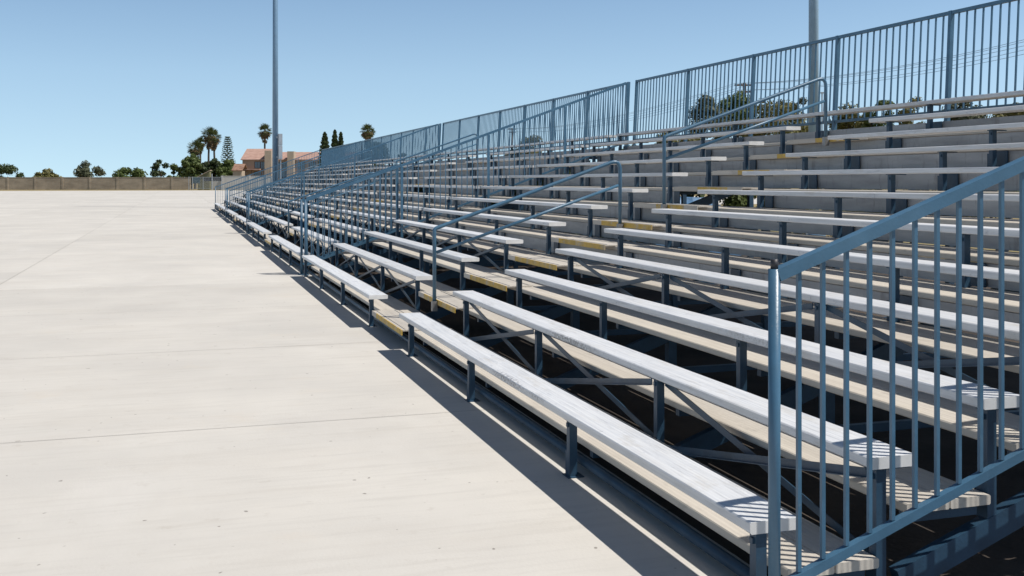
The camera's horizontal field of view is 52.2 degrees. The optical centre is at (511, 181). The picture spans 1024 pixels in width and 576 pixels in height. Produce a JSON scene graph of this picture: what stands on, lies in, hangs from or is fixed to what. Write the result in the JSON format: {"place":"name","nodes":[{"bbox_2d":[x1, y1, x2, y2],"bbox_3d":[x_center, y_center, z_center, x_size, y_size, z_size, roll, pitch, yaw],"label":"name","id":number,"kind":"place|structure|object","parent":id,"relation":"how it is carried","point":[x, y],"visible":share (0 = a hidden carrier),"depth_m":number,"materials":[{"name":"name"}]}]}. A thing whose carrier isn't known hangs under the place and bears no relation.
{"place":"outdoors","nodes":[
{"label":"outdoors","id":0,"kind":"place"},
{"bbox_2d":[0,177,190,189],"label":"boundary wall","id":1,"kind":"structure","parent":0,"point":[95,183],"depth_m":233.00,"materials":[{"name":"beige concrete"}]},
{"bbox_2d":[213,181,220,189],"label":"boundary wall","id":2,"kind":"structure","parent":0,"point":[217,182],"depth_m":231.50,"materials":[{"name":"beige concrete"}]},
{"bbox_2d":[221,176,271,189],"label":"boundary wall","id":3,"kind":"structure","parent":0,"point":[225,179],"depth_m":231.00,"materials":[{"name":"beige concrete"}]},
{"bbox_2d":[241,149,356,185],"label":"house","id":4,"kind":"structure","parent":0,"point":[255,160],"depth_m":246.11,"materials":[{"name":"beige paint"}]},
{"bbox_2d":[254,162,259,167],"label":"window","id":5,"kind":"structure","parent":4,"relation":"in","point":[256,164],"depth_m":245.94,"materials":[{"name":"grey glass"}]},
{"bbox_2d":[260,162,264,168],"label":"window","id":6,"kind":"structure","parent":4,"relation":"in","point":[262,164],"depth_m":245.94,"materials":[{"name":"grey glass"}]},
{"bbox_2d":[0,190,749,575],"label":"concrete pavement","id":7,"kind":"structure","parent":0,"point":[458,486],"depth_m":7.69,"materials":[{"name":"concrete"}]},
{"bbox_2d":[215,150,319,203],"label":"end railing","id":8,"kind":"object","parent":7,"relation":"on","point":[267,175],"visible":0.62,"depth_m":71.89,"materials":[{"name":"blue metal"}]},
{"bbox_2d":[246,172,302,232],"bbox_3d":[-8.643,0.769,37.971,2.045,2.215,0.120,0,0,-18],"label":"end railing","id":9,"kind":"object","parent":7,"relation":"on","point":[269,199],"visible":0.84,"depth_m":37.91,"materials":[{"name":"blue metal"}]},
{"bbox_2d":[227,141,361,216],"bbox_3d":[-11.423,-0.151,55.118,7.075,4.056,0.120,0,0,-18],"label":"end railing","id":10,"kind":"object","parent":7,"relation":"on","point":[290,174],"visible":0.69,"depth_m":55.18,"materials":[{"name":"blue metal"}]},
{"bbox_2d":[247,124,438,233],"bbox_3d":[-6.134,-0.151,38.562,7.075,4.056,0.120,0,0,-18],"label":"end railing","id":11,"kind":"object","parent":7,"relation":"on","point":[354,154],"visible":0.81,"depth_m":38.41,"materials":[{"name":"blue metal"}]},
{"bbox_2d":[298,165,398,274],"bbox_3d":[-3.326,0.769,21.329,2.045,2.215,0.120,0,0,-18],"label":"end railing","id":12,"kind":"object","parent":7,"relation":"on","point":[301,237],"visible":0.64,"depth_m":21.27,"materials":[{"name":"blue metal"}]},
{"bbox_2d":[302,82,628,275],"bbox_3d":[-0.814,-0.151,21.911,7.075,4.056,0.120,0,0,-18],"label":"end railing","id":13,"kind":"object","parent":7,"relation":"on","point":[400,166],"visible":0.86,"depth_m":21.90,"materials":[{"name":"blue metal"}]},
{"bbox_2d":[192,190,764,205],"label":"plaza","id":14,"kind":"structure","parent":0,"point":[208,196],"depth_m":138.87,"materials":[{"name":"concrete"}]},
{"bbox_2d":[317,131,329,169],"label":"conifer","id":15,"kind":"object","parent":14,"relation":"on","point":[324,141],"visible":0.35,"depth_m":214.57,"materials":[{"name":"green plant"}]},
{"bbox_2d":[331,129,338,146],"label":"conifer","id":16,"kind":"object","parent":14,"relation":"on","point":[334,140],"visible":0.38,"depth_m":214.65,"materials":[{"name":"green plant"}]},
{"bbox_2d":[337,132,343,168],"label":"conifer","id":17,"kind":"object","parent":14,"relation":"on","point":[340,141],"visible":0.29,"depth_m":214.73,"materials":[{"name":"green plant"}]},
{"bbox_2d":[360,123,375,153],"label":"palm tree","id":18,"kind":"object","parent":14,"relation":"on","point":[368,134],"visible":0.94,"depth_m":204.45,"materials":[{"name":"green plant"}]},
{"bbox_2d":[513,135,542,154],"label":"tree","id":19,"kind":"object","parent":14,"relation":"on","point":[530,142],"visible":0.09,"depth_m":83.22,"materials":[{"name":"green plant"}]},
{"bbox_2d":[737,83,750,118],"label":"utility pole","id":20,"kind":"object","parent":14,"relation":"on","point":[745,88],"visible":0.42,"depth_m":119.75,"materials":[{"name":"brown wood"}]},
{"bbox_2d":[511,83,749,131],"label":"power line","id":21,"kind":"object","parent":20,"relation":"attached to","point":[644,110],"visible":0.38,"depth_m":149.89,"materials":[{"name":"grey metal"}]},
{"bbox_2d":[758,40,1022,89],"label":"power line","id":22,"kind":"object","parent":20,"relation":"attached to","point":[901,69],"visible":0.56,"depth_m":98.16,"materials":[{"name":"grey metal"}]},
{"bbox_2d":[0,183,1018,258],"bbox_3d":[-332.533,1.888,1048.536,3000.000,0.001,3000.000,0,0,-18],"label":"ground","id":23,"kind":"structure","parent":0,"point":[755,205],"depth_m":215.92,"materials":[{"name":"beige concrete"}]},
{"bbox_2d":[0,163,23,176],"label":"tree","id":24,"kind":"object","parent":23,"relation":"on","point":[8,169],"visible":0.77,"depth_m":244.73,"materials":[{"name":"green plant"}]},
{"bbox_2d":[33,168,61,176],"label":"tree","id":25,"kind":"object","parent":23,"relation":"on","point":[48,172],"visible":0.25,"depth_m":249.29,"materials":[{"name":"green plant"}]},
{"bbox_2d":[73,160,106,176],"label":"tree","id":26,"kind":"object","parent":23,"relation":"on","point":[83,170],"visible":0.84,"depth_m":256.05,"materials":[{"name":"green plant"}]},
{"bbox_2d":[112,167,147,176],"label":"tree","id":27,"kind":"object","parent":23,"relation":"on","point":[135,172],"visible":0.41,"depth_m":242.53,"materials":[{"name":"green plant"}]},
{"bbox_2d":[150,159,169,176],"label":"tree","id":28,"kind":"object","parent":23,"relation":"on","point":[155,167],"visible":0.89,"depth_m":250.70,"materials":[{"name":"green plant"}]},
{"bbox_2d":[167,163,183,176],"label":"tree","id":29,"kind":"object","parent":23,"relation":"on","point":[176,168],"visible":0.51,"depth_m":257.29,"materials":[{"name":"green plant"}]},
{"bbox_2d":[181,153,202,186],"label":"tree","id":30,"kind":"object","parent":23,"relation":"on","point":[191,165],"visible":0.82,"depth_m":244.63,"materials":[{"name":"green plant"}]},
{"bbox_2d":[186,140,203,187],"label":"palm tree","id":31,"kind":"object","parent":23,"relation":"on","point":[196,150],"visible":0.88,"depth_m":257.42,"materials":[{"name":"green plant"}]},
{"bbox_2d":[195,137,205,162],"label":"palm tree","id":32,"kind":"object","parent":23,"relation":"on","point":[202,143],"visible":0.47,"depth_m":275.73,"materials":[{"name":"green plant"}]},
{"bbox_2d":[198,170,211,189],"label":"shed","id":33,"kind":"structure","parent":23,"relation":"on","point":[207,174],"depth_m":229.50,"materials":[{"name":"paint"}]},
{"bbox_2d":[197,161,212,174],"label":"tree","id":34,"kind":"object","parent":23,"relation":"on","point":[205,164],"visible":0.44,"depth_m":248.72,"materials":[{"name":"green plant"}]},
{"bbox_2d":[189,174,224,189],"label":"chain link fence","id":35,"kind":"object","parent":23,"relation":"on","point":[205,179],"visible":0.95,"depth_m":226.53,"materials":[{"name":"grey metal"}]},
{"bbox_2d":[199,126,217,161],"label":"palm tree","id":36,"kind":"object","parent":23,"relation":"on","point":[210,139],"visible":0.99,"depth_m":261.63,"materials":[{"name":"green plant"}]},
{"bbox_2d":[205,158,219,176],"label":"tree","id":37,"kind":"object","parent":23,"relation":"on","point":[214,163],"visible":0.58,"depth_m":249.03,"materials":[{"name":"green plant"}]},
{"bbox_2d":[206,129,221,157],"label":"palm tree","id":38,"kind":"object","parent":23,"relation":"on","point":[214,146],"visible":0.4,"depth_m":265.75,"materials":[{"name":"green plant"}]},
{"bbox_2d":[215,159,235,176],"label":"tree","id":39,"kind":"object","parent":23,"relation":"on","point":[225,168],"visible":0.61,"depth_m":245.80,"materials":[{"name":"green plant"}]},
{"bbox_2d":[220,136,234,163],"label":"star pine","id":40,"kind":"object","parent":23,"relation":"on","point":[227,147],"visible":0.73,"depth_m":261.69,"materials":[{"name":"green plant"}]},
{"bbox_2d":[231,164,247,175],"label":"house","id":41,"kind":"structure","parent":23,"relation":"on","point":[238,170],"depth_m":240.48,"materials":[{"name":"paint"}]},
{"bbox_2d":[257,123,271,148],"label":"palm tree","id":42,"kind":"object","parent":23,"relation":"on","point":[265,135],"visible":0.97,"depth_m":274.42,"materials":[{"name":"green plant"}]},
{"bbox_2d":[359,141,387,166],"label":"tree","id":43,"kind":"object","parent":23,"relation":"on","point":[375,156],"visible":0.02,"depth_m":148.82,"materials":[{"name":"green plant"}]},
{"bbox_2d":[688,94,733,195],"bbox_3d":[10.995,-1.502,58.043,2.849,6.889,3.333,0,0,12],"label":"tree","id":44,"kind":"object","parent":23,"relation":"on","point":[709,112],"visible":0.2,"depth_m":57.27,"materials":[{"name":"green plant"}]},
{"bbox_2d":[710,91,759,139],"bbox_3d":[12.961,-1.654,59.998,3.078,7.164,3.315,0,0,-18],"label":"tree","id":45,"kind":"object","parent":23,"relation":"on","point":[737,104],"visible":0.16,"depth_m":59.18,"materials":[{"name":"green plant"}]},
{"bbox_2d":[719,188,787,206],"bbox_3d":[6.914,0.536,30.018,2.022,2.832,2.078,0,0,8],"label":"shrub","id":46,"kind":"object","parent":23,"relation":"on","point":[737,200],"visible":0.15,"depth_m":29.44,"materials":[{"name":"green plant"}]},
{"bbox_2d":[740,98,807,188],"bbox_3d":[12.568,-1.056,50.033,3.534,5.983,4.059,0,0,-18],"label":"tree","id":47,"kind":"object","parent":23,"relation":"on","point":[805,129],"visible":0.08,"depth_m":49.40,"materials":[{"name":"green plant"}]},
{"bbox_2d":[764,130,814,243],"bbox_3d":[7.103,0.290,26.981,1.918,3.356,1.767,0,0,33],"label":"shrub","id":48,"kind":"object","parent":23,"relation":"on","point":[788,188],"depth_m":26.86,"materials":[{"name":"green plant"}]},
{"bbox_2d":[791,97,807,128],"bbox_3d":[17.158,-1.560,61.890,1.631,6.972,2.123,0,0,-18],"label":"tree","id":49,"kind":"object","parent":23,"relation":"on","point":[801,101],"visible":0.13,"depth_m":61.92,"materials":[{"name":"green plant"}]},
{"bbox_2d":[807,0,825,235],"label":"light pole","id":50,"kind":"object","parent":23,"relation":"on","point":[813,20],"visible":0.34,"depth_m":35.86,"materials":[{"name":"metal"}]},
{"bbox_2d":[825,189,867,236],"bbox_3d":[8.797,0.543,27.819,1.687,2.846,1.147,0,0,-43],"label":"shrub","id":51,"kind":"object","parent":23,"relation":"on","point":[851,211],"depth_m":27.80,"materials":[{"name":"green plant"}]},
{"bbox_2d":[828,101,873,189],"bbox_3d":[18.248,-1.154,55.932,2.869,6.177,2.991,0,0,8],"label":"tree","id":52,"kind":"object","parent":23,"relation":"on","point":[850,125],"visible":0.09,"depth_m":55.49,"materials":[{"name":"green plant"}]},
{"bbox_2d":[862,99,894,189],"bbox_3d":[18.326,-1.076,51.971,1.898,6.016,2.063,0,0,-18],"label":"tree","id":53,"kind":"object","parent":23,"relation":"on","point":[865,123],"visible":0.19,"depth_m":51.82,"materials":[{"name":"green plant"}]},
{"bbox_2d":[898,96,924,124],"bbox_3d":[19.194,-1.063,50.022,1.955,6.022,2.259,0,0,-18],"label":"tree","id":54,"kind":"object","parent":23,"relation":"on","point":[907,110],"visible":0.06,"depth_m":49.75,"materials":[{"name":"green plant"}]},
{"bbox_2d":[941,102,990,216],"bbox_3d":[23.371,-1.184,54.023,2.503,6.241,2.464,0,0,-31],"label":"tree","id":55,"kind":"object","parent":23,"relation":"on","point":[966,104],"visible":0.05,"depth_m":53.63,"materials":[{"name":"green plant"}]},
{"bbox_2d":[991,102,1023,218],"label":"tree","id":56,"kind":"object","parent":23,"relation":"on","point":[1009,114],"visible":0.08,"depth_m":49.57,"materials":[{"name":"green plant"}]},
{"bbox_2d":[0,0,1023,176],"label":"sky","id":57,"kind":"structure","parent":0,"point":[112,85],"materials":[{"name":"blue"}]},
{"bbox_2d":[218,208,1023,575],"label":"bare earth","id":58,"kind":"structure","parent":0,"point":[1002,556],"depth_m":8.02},
{"bbox_2d":[272,0,281,185],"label":"light pole","id":59,"kind":"object","parent":58,"relation":"on","point":[276,148],"visible":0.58,"depth_m":74.23,"materials":[{"name":"metal"}]},
{"bbox_2d":[214,162,360,215],"bbox_3d":[-14.071,0.425,63.513,7.202,2.906,17.055,0,0,-18],"label":"bleacher stand","id":60,"kind":"object","parent":58,"relation":"on","point":[242,200],"visible":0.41,"depth_m":61.50,"materials":[{"name":"metal"}]},
{"bbox_2d":[224,175,264,217],"bbox_3d":[-13.953,0.769,54.593,2.045,2.215,0.120,0,0,-18],"label":"end railing","id":61,"kind":"object","parent":60,"relation":"attached to","point":[239,194],"visible":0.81,"depth_m":54.45,"materials":[{"name":"blue metal"}]},
{"bbox_2d":[231,177,271,195],"bbox_3d":[-15.723,0.647,62.888,2.492,1.832,0.070,0,0,-18],"label":"aisle handrail","id":62,"kind":"object","parent":60,"relation":"attached to","point":[251,183],"visible":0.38,"depth_m":62.89,"materials":[{"name":"blue metal"}]},
{"bbox_2d":[282,158,322,176],"bbox_3d":[-12.817,-0.501,63.816,2.492,1.832,0.070,0,0,-18],"label":"aisle handrail","id":63,"kind":"object","parent":60,"relation":"attached to","point":[300,165],"visible":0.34,"depth_m":63.77,"materials":[{"name":"blue metal"}]},
{"bbox_2d":[321,140,363,167],"bbox_3d":[-10.683,-1.316,64.603,0.177,1.788,17.075,0,0,-18],"label":"picket fence","id":64,"kind":"object","parent":60,"relation":"attached to","point":[343,152],"visible":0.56,"depth_m":63.41,"materials":[{"name":"blue metal"}]},
{"bbox_2d":[225,154,437,230],"bbox_3d":[-8.758,0.425,46.881,7.202,2.906,17.055,0,0,-18],"label":"bleacher stand","id":65,"kind":"object","parent":58,"relation":"on","point":[339,178],"visible":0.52,"depth_m":46.34,"materials":[{"name":"metal"}]},
{"bbox_2d":[250,176,299,200],"bbox_3d":[-10.409,0.647,46.256,2.492,1.832,0.070,0,0,-18],"label":"aisle handrail","id":66,"kind":"object","parent":65,"relation":"attached to","point":[272,186],"visible":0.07,"depth_m":46.21,"materials":[{"name":"blue metal"}]},
{"bbox_2d":[318,150,372,188],"bbox_3d":[-7.504,-0.501,47.184,2.492,1.832,0.070,0,0,-18],"label":"aisle handrail","id":67,"kind":"object","parent":65,"relation":"attached to","point":[346,165],"visible":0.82,"depth_m":47.15,"materials":[{"name":"metal"}]},
{"bbox_2d":[363,123,440,166],"bbox_3d":[-5.370,-1.316,47.971,0.177,1.788,17.075,0,0,-18],"label":"picket fence","id":68,"kind":"object","parent":65,"relation":"attached to","point":[372,142],"visible":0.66,"depth_m":46.79,"materials":[{"name":"blue metal"}]},
{"bbox_2d":[246,135,623,272],"bbox_3d":[-3.442,0.425,30.239,7.202,2.906,17.055,0,0,-18],"label":"bleacher stand","id":69,"kind":"object","parent":58,"relation":"on","point":[291,248],"visible":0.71,"depth_m":26.87,"materials":[{"name":"metal"}]},
{"bbox_2d":[287,172,373,236],"bbox_3d":[-5.093,0.647,29.615,2.492,1.832,0.070,0,0,-18],"label":"aisle handrail","id":70,"kind":"object","parent":69,"relation":"attached to","point":[288,234],"visible":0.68,"depth_m":29.52,"materials":[{"name":"blue metal"}]},
{"bbox_2d":[395,133,477,192],"bbox_3d":[-2.188,-0.501,30.543,2.492,1.832,0.070,0,0,-18],"label":"aisle handrail","id":71,"kind":"object","parent":69,"relation":"attached to","point":[438,156],"visible":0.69,"depth_m":30.53,"materials":[{"name":"blue metal"}]},
{"bbox_2d":[441,82,629,160],"bbox_3d":[-0.053,-1.316,31.330,0.177,1.788,17.075,0,0,-18],"label":"picket fence","id":72,"kind":"object","parent":69,"relation":"attached to","point":[458,128],"visible":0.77,"depth_m":29.21,"materials":[{"name":"metal"}]},
{"bbox_2d":[361,160,704,240],"bbox_3d":[-2.948,0.685,51.022,1.822,2.847,49.260,0,0,-18],"label":"hedge","id":73,"kind":"object","parent":58,"relation":"on","point":[420,190],"visible":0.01,"depth_m":36.58,"materials":[{"name":"green plant"}]},
{"bbox_2d":[302,90,1023,575],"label":"bleacher stand","id":74,"kind":"object","parent":58,"relation":"on","point":[852,178],"visible":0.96,"depth_m":8.99,"materials":[{"name":"metal"}]},
{"bbox_2d":[431,160,622,310],"bbox_3d":[0.221,0.647,12.983,2.492,1.832,0.070,0,0,-18],"label":"aisle handrail","id":75,"kind":"object","parent":74,"relation":"attached to","point":[464,217],"visible":0.97,"depth_m":12.93,"materials":[{"name":"blue metal"}]},
{"bbox_2d":[661,77,828,208],"bbox_3d":[3.126,-0.501,13.911,2.492,1.832,0.070,0,0,-18],"label":"aisle handrail","id":76,"kind":"object","parent":74,"relation":"attached to","point":[825,141],"visible":0.98,"depth_m":13.87,"materials":[{"name":"blue metal"}]},
{"bbox_2d":[632,0,1023,145],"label":"picket fence","id":77,"kind":"object","parent":74,"relation":"attached to","point":[950,14],"visible":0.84,"depth_m":15.82,"materials":[{"name":"metal"}]},
{"bbox_2d":[768,156,1023,575],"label":"end railing","id":78,"kind":"object","parent":74,"relation":"attached to","point":[843,245],"visible":1,"depth_m":4.45,"materials":[{"name":"blue metal"}]},
{"bbox_2d":[654,132,700,143],"bbox_3d":[4.469,0.277,28.051,1.684,3.302,1.825,0,0,-18],"label":"shrub","id":79,"kind":"object","parent":58,"relation":"on","point":[697,139],"visible":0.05,"depth_m":27.88,"materials":[{"name":"green plant"}]},
{"bbox_2d":[644,197,740,255],"bbox_3d":[4.415,1.126,26.000,2.200,1.500,1.800,0,0,0],"label":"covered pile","id":80,"kind":"object","parent":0,"point":[691,199],"visible":0.07,"depth_m":25.51,"materials":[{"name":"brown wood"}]}
]}

